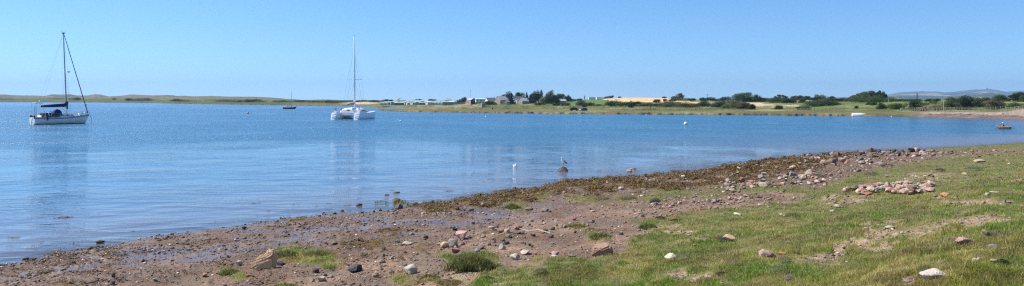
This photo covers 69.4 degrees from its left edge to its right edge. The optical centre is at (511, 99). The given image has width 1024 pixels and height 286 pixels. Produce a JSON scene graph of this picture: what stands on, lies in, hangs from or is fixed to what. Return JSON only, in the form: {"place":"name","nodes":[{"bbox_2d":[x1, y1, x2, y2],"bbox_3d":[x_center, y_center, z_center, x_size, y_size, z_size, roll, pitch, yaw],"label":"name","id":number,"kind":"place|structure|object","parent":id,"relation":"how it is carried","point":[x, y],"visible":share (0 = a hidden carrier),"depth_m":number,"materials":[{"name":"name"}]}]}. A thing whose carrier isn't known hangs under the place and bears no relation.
{"place":"outdoors","nodes":[
{"label":"outdoors","id":0,"kind":"place"},
{"bbox_2d":[0,102,1023,265],"bbox_3d":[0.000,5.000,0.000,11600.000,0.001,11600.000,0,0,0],"label":"water","id":1,"kind":"structure","parent":0,"point":[110,170],"depth_m":70.03,"materials":[{"name":"blue liquid"}]},
{"bbox_2d":[29,33,91,124],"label":"sailing yacht","id":2,"kind":"object","parent":1,"relation":"on","point":[56,116],"visible":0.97,"depth_m":151.64,"materials":[{"name":"white plastic"}]},
{"bbox_2d":[283,96,296,108],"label":"sailing boat","id":3,"kind":"object","parent":1,"relation":"on","point":[290,107],"visible":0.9,"depth_m":399.18,"materials":[{"name":"blue paint"}]},
{"bbox_2d":[331,36,374,119],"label":"catamaran","id":4,"kind":"object","parent":1,"relation":"on","point":[358,112],"visible":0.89,"depth_m":190.96,"materials":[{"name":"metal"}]},
{"bbox_2d":[395,203,402,208],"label":"rock","id":5,"kind":"object","parent":1,"relation":"in","point":[399,206],"visible":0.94,"depth_m":34.03,"materials":[{"name":"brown stone"}]},
{"bbox_2d":[394,197,412,204],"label":"reeds","id":6,"kind":"object","parent":1,"relation":"in","point":[401,202],"visible":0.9,"depth_m":35.27,"materials":[{"name":"green plant"}]},
{"bbox_2d":[558,167,567,171],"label":"rock","id":7,"kind":"object","parent":1,"relation":"in","point":[562,169],"visible":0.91,"depth_m":51.54,"materials":[{"name":"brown stone"}]},
{"bbox_2d":[852,113,863,115],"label":"rowing boat","id":8,"kind":"object","parent":1,"relation":"on","point":[857,114],"visible":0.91,"depth_m":225.23,"materials":[{"name":"white paint"}]},
{"bbox_2d":[996,126,1011,128],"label":"dinghy","id":9,"kind":"object","parent":1,"relation":"on","point":[1003,127],"visible":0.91,"depth_m":126.64,"materials":[{"name":"white plastic"}]},
{"bbox_2d":[0,142,1023,285],"bbox_3d":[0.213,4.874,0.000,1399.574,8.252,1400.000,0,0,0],"label":"ground","id":10,"kind":"structure","parent":0,"point":[604,206],"depth_m":22.52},
{"bbox_2d":[217,267,238,275],"bbox_3d":[-7.037,4.258,18.424,0.599,0.212,0.448,0,0,-24],"label":"grass tuft","id":11,"kind":"object","parent":10,"relation":"on","point":[228,271],"visible":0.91,"depth_m":18.39,"materials":[{"name":"green plant"}]},
{"bbox_2d":[251,249,276,269],"bbox_3d":[-6.352,4.083,18.956,0.592,0.497,0.362,0,0,0],"label":"boulder","id":12,"kind":"object","parent":10,"relation":"on","point":[267,259],"visible":0.97,"depth_m":18.83,"materials":[{"name":"stone"}]},
{"bbox_2d":[274,283,297,285],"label":"grass tuft","id":13,"kind":"object","parent":10,"relation":"on","point":[289,284],"visible":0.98,"depth_m":16.18,"materials":[{"name":"green plant"}]},
{"bbox_2d":[276,248,299,257],"bbox_3d":[-6.292,4.257,20.641,0.890,0.222,0.600,0,0,0],"label":"grass tuft","id":14,"kind":"object","parent":10,"relation":"on","point":[279,253],"visible":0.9,"depth_m":20.58,"materials":[{"name":"green plant"}]},
{"bbox_2d":[303,249,335,256],"bbox_3d":[-5.367,4.229,20.506,1.035,0.222,0.640,0,0,-10],"label":"grass tuft","id":15,"kind":"object","parent":10,"relation":"on","point":[317,252],"visible":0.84,"depth_m":20.47,"materials":[{"name":"green plant"}]},
{"bbox_2d":[318,276,326,281],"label":"stone","id":16,"kind":"object","parent":10,"relation":"on","point":[321,278],"visible":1,"depth_m":16.40,"materials":[{"name":"grey stone"}]},
{"bbox_2d":[347,263,362,272],"bbox_3d":[-3.707,3.993,17.538,0.254,0.208,0.396,0,0,13],"label":"stone","id":17,"kind":"object","parent":10,"relation":"on","point":[356,267],"visible":1,"depth_m":17.43,"materials":[{"name":"grey stone"}]},
{"bbox_2d":[404,264,416,274],"bbox_3d":[-2.202,3.672,16.053,0.256,0.232,0.336,0,0,-52],"label":"stone","id":18,"kind":"object","parent":10,"relation":"on","point":[409,269],"visible":0.98,"depth_m":15.94,"materials":[{"name":"white stone"}]},
{"bbox_2d":[417,273,439,279],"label":"grass tuft","id":19,"kind":"object","parent":10,"relation":"on","point":[428,275],"visible":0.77,"depth_m":15.21,"materials":[{"name":"green plant"}]},
{"bbox_2d":[26,150,859,283],"bbox_3d":[10.345,4.377,45.189,14.622,1.277,69.227,0,0,37],"label":"seaweed","id":20,"kind":"object","parent":10,"relation":"on","point":[633,182],"visible":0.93,"depth_m":39.57,"materials":[{"name":"brown plant"}]},
{"bbox_2d":[440,241,448,247],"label":"stone","id":21,"kind":"object","parent":10,"relation":"on","point":[444,244],"visible":0.83,"depth_m":19.93,"materials":[{"name":"beige stone"}]},
{"bbox_2d":[432,278,463,285],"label":"grass tuft","id":22,"kind":"object","parent":10,"relation":"on","point":[448,282],"visible":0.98,"depth_m":14.76,"materials":[{"name":"green plant"}]},
{"bbox_2d":[448,238,457,247],"bbox_3d":[-1.569,3.817,19.720,0.284,0.242,0.306,0,0,10],"label":"stone","id":23,"kind":"object","parent":10,"relation":"on","point":[452,242],"visible":0.94,"depth_m":19.61,"materials":[{"name":"grey stone"}]},
{"bbox_2d":[456,230,467,239],"bbox_3d":[-1.552,4.154,22.668,0.342,0.278,0.449,0,0,7],"label":"stone","id":24,"kind":"object","parent":10,"relation":"on","point":[460,234],"visible":1,"depth_m":22.50,"materials":[{"name":"pink stone"}]},
{"bbox_2d":[441,249,501,271],"bbox_3d":[-0.862,3.394,15.846,1.408,0.462,0.977,0,0,0],"label":"grass tuft","id":25,"kind":"object","parent":10,"relation":"on","point":[469,262],"visible":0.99,"depth_m":15.65,"materials":[{"name":"green plant"}]},
{"bbox_2d":[494,262,518,275],"bbox_3d":[-0.086,3.378,14.865,0.633,0.226,0.518,0,0,0],"label":"grass tuft","id":26,"kind":"object","parent":10,"relation":"on","point":[507,269],"visible":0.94,"depth_m":14.85,"materials":[{"name":"green plant"}]},
{"bbox_2d":[502,203,521,208],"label":"grass tuft","id":27,"kind":"object","parent":10,"relation":"on","point":[512,206],"visible":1,"depth_m":31.72,"materials":[{"name":"green plant"}]},
{"bbox_2d":[510,253,519,259],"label":"stone","id":28,"kind":"object","parent":10,"relation":"on","point":[515,256],"visible":0.98,"depth_m":16.76,"materials":[{"name":"grey stone"}]},
{"bbox_2d":[510,230,520,233],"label":"stone","id":29,"kind":"object","parent":10,"relation":"on","point":[515,232],"visible":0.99,"depth_m":22.01,"materials":[{"name":"grey stone"}]},
{"bbox_2d":[520,250,529,254],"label":"stone","id":30,"kind":"object","parent":10,"relation":"on","point":[524,252],"visible":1,"depth_m":17.40,"materials":[{"name":"white stone"}]},
{"bbox_2d":[519,226,550,233],"bbox_3d":[0.719,3.937,22.468,0.116,0.260,1.807,0,0,-29],"label":"driftwood","id":31,"kind":"object","parent":10,"relation":"on","point":[536,229],"visible":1,"depth_m":22.37,"materials":[{"name":"beige wood"}]},
{"bbox_2d":[567,223,587,227],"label":"grass tuft","id":32,"kind":"object","parent":10,"relation":"on","point":[577,225],"visible":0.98,"depth_m":22.61,"materials":[{"name":"green plant"}]},
{"bbox_2d":[588,231,613,238],"bbox_3d":[2.327,3.530,19.413,0.720,0.215,0.406,0,0,0],"label":"grass tuft","id":33,"kind":"object","parent":10,"relation":"on","point":[600,235],"visible":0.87,"depth_m":19.39,"materials":[{"name":"green plant"}]},
{"bbox_2d":[591,242,612,255],"bbox_3d":[2.038,3.408,16.840,0.488,0.300,0.344,0,-6,-5],"label":"boulder","id":34,"kind":"object","parent":10,"relation":"on","point":[603,248],"visible":0.89,"depth_m":16.72,"materials":[{"name":"stone"}]},
{"bbox_2d":[218,143,1023,285],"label":"grass","id":35,"kind":"structure","parent":10,"relation":"on","point":[972,277],"depth_m":13.89,"materials":[{"name":"green plant"}]},
{"bbox_2d":[638,222,657,229],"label":"grass tuft","id":36,"kind":"object","parent":10,"relation":"on","point":[647,226],"visible":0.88,"depth_m":21.26,"materials":[{"name":"green plant"}]},
{"bbox_2d":[664,253,675,258],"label":"stone","id":37,"kind":"object","parent":10,"relation":"on","point":[669,255],"visible":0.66,"depth_m":14.55,"materials":[{"name":"white stone"}]},
{"bbox_2d":[723,234,734,240],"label":"stone","id":38,"kind":"object","parent":10,"relation":"on","point":[729,237],"visible":1,"depth_m":16.37,"materials":[{"name":"beige stone"}]},
{"bbox_2d":[759,182,767,186],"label":"stone","id":39,"kind":"object","parent":10,"relation":"on","point":[762,184],"visible":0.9,"depth_m":33.70,"materials":[{"name":"white stone"}]},
{"bbox_2d":[759,249,774,257],"bbox_3d":[4.359,2.634,12.661,0.214,0.155,0.282,0,0,-41],"label":"stone","id":40,"kind":"object","parent":10,"relation":"on","point":[765,253],"visible":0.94,"depth_m":12.58,"materials":[{"name":"stone"}]},
{"bbox_2d":[765,264,789,274],"bbox_3d":[3.947,2.493,10.914,0.434,0.132,0.349,0,0,0],"label":"grass tuft","id":41,"kind":"object","parent":10,"relation":"on","point":[778,269],"visible":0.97,"depth_m":10.89,"materials":[{"name":"green plant"}]},
{"bbox_2d":[777,256,792,261],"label":"grass tuft","id":42,"kind":"object","parent":10,"relation":"on","point":[782,257],"visible":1,"depth_m":11.67,"materials":[{"name":"green plant"}]},
{"bbox_2d":[822,158,835,164],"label":"stone","id":43,"kind":"object","parent":10,"relation":"on","point":[828,161],"visible":0.79,"depth_m":51.09,"materials":[{"name":"grey stone"}]},
{"bbox_2d":[866,147,874,151],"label":"boulder","id":44,"kind":"object","parent":10,"relation":"on","point":[869,149],"visible":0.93,"depth_m":69.99,"materials":[{"name":"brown stone"}]},
{"bbox_2d":[903,210,926,214],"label":"grass tuft","id":45,"kind":"object","parent":10,"relation":"on","point":[915,211],"visible":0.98,"depth_m":19.75,"materials":[{"name":"green plant"}]},
{"bbox_2d":[919,268,945,279],"bbox_3d":[4.968,2.063,8.737,0.299,0.144,0.236,0,0,7],"label":"stone","id":46,"kind":"object","parent":10,"relation":"on","point":[931,273],"visible":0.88,"depth_m":8.67,"materials":[{"name":"white stone"}]},
{"bbox_2d":[955,237,969,242],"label":"stone","id":47,"kind":"object","parent":10,"relation":"on","point":[964,240],"visible":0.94,"depth_m":10.86,"materials":[{"name":"beige stone"}]},
{"bbox_2d":[984,229,1005,235],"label":"grass tuft","id":48,"kind":"object","parent":10,"relation":"on","point":[995,232],"visible":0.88,"depth_m":10.90,"materials":[{"name":"green plant"}]},
{"bbox_2d":[0,94,1023,118],"bbox_3d":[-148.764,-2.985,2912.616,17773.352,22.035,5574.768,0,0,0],"label":"shore ground","id":49,"kind":"structure","parent":0,"point":[96,98],"depth_m":323.66,"materials":[{"name":"green plant"}]},
{"bbox_2d":[133,98,156,100],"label":"bush","id":50,"kind":"object","parent":49,"relation":"on","point":[140,99],"visible":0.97,"depth_m":1162.25,"materials":[{"name":"green plant"}]},
{"bbox_2d":[327,100,347,103],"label":"bush","id":51,"kind":"object","parent":49,"relation":"on","point":[334,102],"visible":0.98,"depth_m":673.17,"materials":[{"name":"green plant"}]},
{"bbox_2d":[443,101,453,104],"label":"static caravan","id":52,"kind":"object","parent":49,"relation":"on","point":[448,102],"visible":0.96,"depth_m":520.90,"materials":[{"name":"white metal"}]},
{"bbox_2d":[466,98,474,104],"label":"barn","id":53,"kind":"structure","parent":49,"relation":"on","point":[469,101],"depth_m":507.39,"materials":[{"name":"white paint"}]},
{"bbox_2d":[475,98,485,102],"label":"static caravan","id":54,"kind":"object","parent":49,"relation":"on","point":[479,100],"visible":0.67,"depth_m":488.60,"materials":[{"name":"white metal"}]},
{"bbox_2d":[483,101,496,104],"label":"bush","id":55,"kind":"object","parent":49,"relation":"on","point":[489,103],"visible":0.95,"depth_m":434.63,"materials":[{"name":"green plant"}]},
{"bbox_2d":[495,95,507,103],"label":"house","id":56,"kind":"structure","parent":49,"relation":"on","point":[499,99],"depth_m":449.81,"materials":[{"name":"stone"}]},
{"bbox_2d":[502,99,509,104],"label":"house","id":57,"kind":"structure","parent":49,"relation":"on","point":[506,101],"depth_m":436.56,"materials":[{"name":"grey stone"}]},
{"bbox_2d":[508,93,515,103],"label":"tree","id":58,"kind":"object","parent":49,"relation":"on","point":[511,98],"visible":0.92,"depth_m":442.21,"materials":[{"name":"green plant"}]},
{"bbox_2d":[518,98,528,103],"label":"house","id":59,"kind":"structure","parent":49,"relation":"on","point":[523,100],"depth_m":445.14,"materials":[{"name":"stone"}]},
{"bbox_2d":[532,89,542,101],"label":"tree","id":60,"kind":"object","parent":49,"relation":"on","point":[535,95],"visible":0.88,"depth_m":456.00,"materials":[{"name":"green plant"}]},
{"bbox_2d":[540,89,555,102],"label":"tree","id":61,"kind":"object","parent":49,"relation":"on","point":[550,93],"visible":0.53,"depth_m":436.21,"materials":[{"name":"green plant"}]},
{"bbox_2d":[544,95,560,103],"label":"tree","id":62,"kind":"object","parent":49,"relation":"on","point":[553,99],"visible":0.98,"depth_m":421.01,"materials":[{"name":"green plant"}]},
{"bbox_2d":[556,93,566,99],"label":"tree","id":63,"kind":"object","parent":49,"relation":"on","point":[560,96],"visible":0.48,"depth_m":445.30,"materials":[{"name":"green plant"}]},
{"bbox_2d":[564,95,572,101],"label":"tree","id":64,"kind":"object","parent":49,"relation":"on","point":[569,98],"visible":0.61,"depth_m":533.12,"materials":[{"name":"green plant"}]},
{"bbox_2d":[575,100,587,105],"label":"bush","id":65,"kind":"object","parent":49,"relation":"on","point":[580,102],"visible":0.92,"depth_m":375.21,"materials":[{"name":"green plant"}]},
{"bbox_2d":[606,102,619,105],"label":"bush","id":66,"kind":"object","parent":49,"relation":"on","point":[610,103],"visible":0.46,"depth_m":350.97,"materials":[{"name":"green plant"}]},
{"bbox_2d":[616,102,629,105],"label":"bush","id":67,"kind":"object","parent":49,"relation":"on","point":[622,104],"visible":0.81,"depth_m":341.49,"materials":[{"name":"green plant"}]},
{"bbox_2d":[628,101,641,105],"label":"bush","id":68,"kind":"object","parent":49,"relation":"on","point":[636,103],"visible":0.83,"depth_m":339.55,"materials":[{"name":"green plant"}]},
{"bbox_2d":[635,102,652,105],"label":"bush","id":69,"kind":"object","parent":49,"relation":"on","point":[647,103],"visible":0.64,"depth_m":335.07,"materials":[{"name":"green plant"}]},
{"bbox_2d":[658,101,680,107],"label":"bush","id":70,"kind":"object","parent":49,"relation":"on","point":[666,104],"visible":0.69,"depth_m":303.04,"materials":[{"name":"green plant"}]},
{"bbox_2d":[669,93,684,99],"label":"tree","id":71,"kind":"object","parent":49,"relation":"on","point":[679,95],"visible":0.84,"depth_m":521.87,"materials":[{"name":"green plant"}]},
{"bbox_2d":[674,97,690,100],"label":"bush","id":72,"kind":"object","parent":49,"relation":"on","point":[682,99],"visible":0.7,"depth_m":487.30,"materials":[{"name":"green plant"}]},
{"bbox_2d":[675,103,699,107],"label":"bush","id":73,"kind":"object","parent":49,"relation":"on","point":[691,105],"visible":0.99,"depth_m":295.86,"materials":[{"name":"green plant"}]},
{"bbox_2d":[697,100,711,106],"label":"bush","id":74,"kind":"object","parent":49,"relation":"on","point":[707,104],"visible":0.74,"depth_m":310.67,"materials":[{"name":"green plant"}]},
{"bbox_2d":[704,97,715,100],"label":"bush","id":75,"kind":"object","parent":49,"relation":"on","point":[710,99],"visible":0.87,"depth_m":459.67,"materials":[{"name":"green plant"}]},
{"bbox_2d":[711,101,726,107],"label":"bush","id":76,"kind":"object","parent":49,"relation":"on","point":[718,104],"visible":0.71,"depth_m":302.27,"materials":[{"name":"green plant"}]},
{"bbox_2d":[715,96,729,100],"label":"tree","id":77,"kind":"object","parent":49,"relation":"on","point":[723,98],"visible":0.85,"depth_m":453.62,"materials":[{"name":"green plant"}]},
{"bbox_2d":[719,102,737,108],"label":"bush","id":78,"kind":"object","parent":49,"relation":"on","point":[732,105],"visible":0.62,"depth_m":286.83,"materials":[{"name":"green plant"}]},
{"bbox_2d":[728,92,752,101],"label":"tree","id":79,"kind":"object","parent":49,"relation":"on","point":[740,96],"visible":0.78,"depth_m":403.26,"materials":[{"name":"green plant"}]},
{"bbox_2d":[736,102,750,108],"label":"bush","id":80,"kind":"object","parent":49,"relation":"on","point":[743,105],"visible":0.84,"depth_m":281.64,"materials":[{"name":"green plant"}]},
{"bbox_2d":[740,97,753,101],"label":"bush","id":81,"kind":"object","parent":49,"relation":"on","point":[747,99],"visible":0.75,"depth_m":402.34,"materials":[{"name":"green plant"}]},
{"bbox_2d":[752,94,764,101],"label":"tree","id":82,"kind":"object","parent":49,"relation":"on","point":[755,99],"visible":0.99,"depth_m":397.07,"materials":[{"name":"green plant"}]},
{"bbox_2d":[767,98,783,102],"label":"bush","id":83,"kind":"object","parent":49,"relation":"on","point":[774,100],"visible":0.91,"depth_m":375.88,"materials":[{"name":"green plant"}]},
{"bbox_2d":[781,99,791,102],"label":"bush","id":84,"kind":"object","parent":49,"relation":"on","point":[786,100],"visible":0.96,"depth_m":370.74,"materials":[{"name":"green plant"}]},
{"bbox_2d":[803,100,822,105],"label":"bush","id":85,"kind":"object","parent":49,"relation":"on","point":[809,103],"visible":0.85,"depth_m":304.94,"materials":[{"name":"green plant"}]},
{"bbox_2d":[604,97,1023,108],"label":"scrub","id":86,"kind":"object","parent":49,"relation":"on","point":[917,100],"visible":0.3,"depth_m":323.38,"materials":[{"name":"green plant"}]},
{"bbox_2d":[814,94,825,99],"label":"tree","id":87,"kind":"object","parent":49,"relation":"on","point":[821,97],"visible":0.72,"depth_m":410.85,"materials":[{"name":"green plant"}]},
{"bbox_2d":[815,98,841,105],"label":"bush","id":88,"kind":"object","parent":49,"relation":"on","point":[824,101],"visible":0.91,"depth_m":302.52,"materials":[{"name":"green plant"}]},
{"bbox_2d":[832,98,846,101],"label":"bush","id":89,"kind":"object","parent":49,"relation":"on","point":[839,99],"visible":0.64,"depth_m":371.84,"materials":[{"name":"green plant"}]},
{"bbox_2d":[844,96,874,102],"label":"bush","id":90,"kind":"object","parent":49,"relation":"on","point":[859,100],"visible":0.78,"depth_m":321.30,"materials":[{"name":"green plant"}]},
{"bbox_2d":[857,90,873,101],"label":"tree","id":91,"kind":"object","parent":49,"relation":"on","point":[865,95],"visible":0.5,"depth_m":344.27,"materials":[{"name":"green plant"}]},
{"bbox_2d":[867,91,877,99],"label":"tree","id":92,"kind":"object","parent":49,"relation":"on","point":[872,92],"visible":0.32,"depth_m":340.17,"materials":[{"name":"green plant"}]},
{"bbox_2d":[876,103,887,108],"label":"bush","id":93,"kind":"object","parent":49,"relation":"on","point":[881,106],"visible":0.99,"depth_m":261.37,"materials":[{"name":"green plant"}]},
{"bbox_2d":[867,96,897,102],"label":"bush","id":94,"kind":"object","parent":49,"relation":"on","point":[877,99],"visible":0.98,"depth_m":315.29,"materials":[{"name":"green plant"}]},
{"bbox_2d":[879,91,887,100],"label":"tree","id":95,"kind":"object","parent":49,"relation":"on","point":[882,94],"visible":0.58,"depth_m":325.35,"materials":[{"name":"green plant"}]},
{"bbox_2d":[885,103,906,108],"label":"bush","id":96,"kind":"object","parent":49,"relation":"on","point":[894,105],"visible":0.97,"depth_m":257.79,"materials":[{"name":"green plant"}]},
{"bbox_2d":[908,100,922,110],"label":"bush","id":97,"kind":"object","parent":49,"relation":"on","point":[912,104],"visible":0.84,"depth_m":241.57,"materials":[{"name":"green plant"}]},
{"bbox_2d":[927,104,947,109],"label":"bush","id":98,"kind":"object","parent":49,"relation":"on","point":[934,106],"visible":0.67,"depth_m":229.53,"materials":[{"name":"green plant"}]},
{"bbox_2d":[942,100,955,108],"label":"bush","id":99,"kind":"object","parent":49,"relation":"on","point":[947,103],"visible":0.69,"depth_m":229.82,"materials":[{"name":"green plant"}]},
{"bbox_2d":[944,97,957,100],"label":"bush","id":100,"kind":"object","parent":49,"relation":"on","point":[950,98],"visible":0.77,"depth_m":282.14,"materials":[{"name":"green plant"}]},
{"bbox_2d":[911,108,996,112],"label":"fence","id":101,"kind":"object","parent":49,"relation":"on","point":[949,110],"visible":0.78,"depth_m":216.10,"materials":[{"name":"brown wood"}]},
{"bbox_2d":[907,106,1005,111],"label":"fence","id":102,"kind":"object","parent":49,"relation":"on","point":[952,107],"visible":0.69,"depth_m":220.81,"materials":[{"name":"brown wood"}]},
{"bbox_2d":[953,95,973,109],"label":"bush","id":103,"kind":"object","parent":49,"relation":"on","point":[962,101],"visible":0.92,"depth_m":226.08,"materials":[{"name":"green plant"}]},
{"bbox_2d":[969,97,985,107],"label":"bush","id":104,"kind":"object","parent":49,"relation":"on","point":[977,101],"visible":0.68,"depth_m":231.51,"materials":[{"name":"green plant"}]},
{"bbox_2d":[981,99,1008,108],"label":"bush","id":105,"kind":"object","parent":49,"relation":"on","point":[996,103],"visible":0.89,"depth_m":221.99,"materials":[{"name":"green plant"}]},
{"bbox_2d":[991,95,1008,101],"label":"tree","id":106,"kind":"object","parent":49,"relation":"on","point":[999,98],"visible":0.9,"depth_m":272.66,"materials":[{"name":"green plant"}]},
{"bbox_2d":[1006,102,1023,107],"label":"bush","id":107,"kind":"object","parent":49,"relation":"on","point":[1013,104],"visible":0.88,"depth_m":223.83,"materials":[{"name":"green plant"}]},
{"bbox_2d":[1010,91,1023,101],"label":"tree","id":108,"kind":"object","parent":49,"relation":"on","point":[1016,96],"visible":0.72,"depth_m":269.22,"materials":[{"name":"green plant"}]},
{"bbox_2d":[0,0,1023,99],"label":"sky","id":109,"kind":"structure","parent":0,"point":[298,49],"materials":[{"name":"blue"}]},
{"bbox_2d":[767,89,1023,98],"bbox_3d":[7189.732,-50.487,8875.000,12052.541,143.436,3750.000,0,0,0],"label":"hills","id":110,"kind":"structure","parent":0,"point":[956,93],"depth_m":7858.55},
{"bbox_2d":[888,92,1011,99],"bbox_3d":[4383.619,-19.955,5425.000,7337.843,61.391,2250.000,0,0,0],"label":"hills","id":111,"kind":"structure","parent":0,"point":[981,95],"depth_m":4743.38,"materials":[{"name":"green plant"}]},
{"bbox_2d":[996,109,1023,115],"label":"embankment","id":112,"kind":"structure","parent":0,"point":[1020,112],"depth_m":194.23,"materials":[{"name":"beige stone"}]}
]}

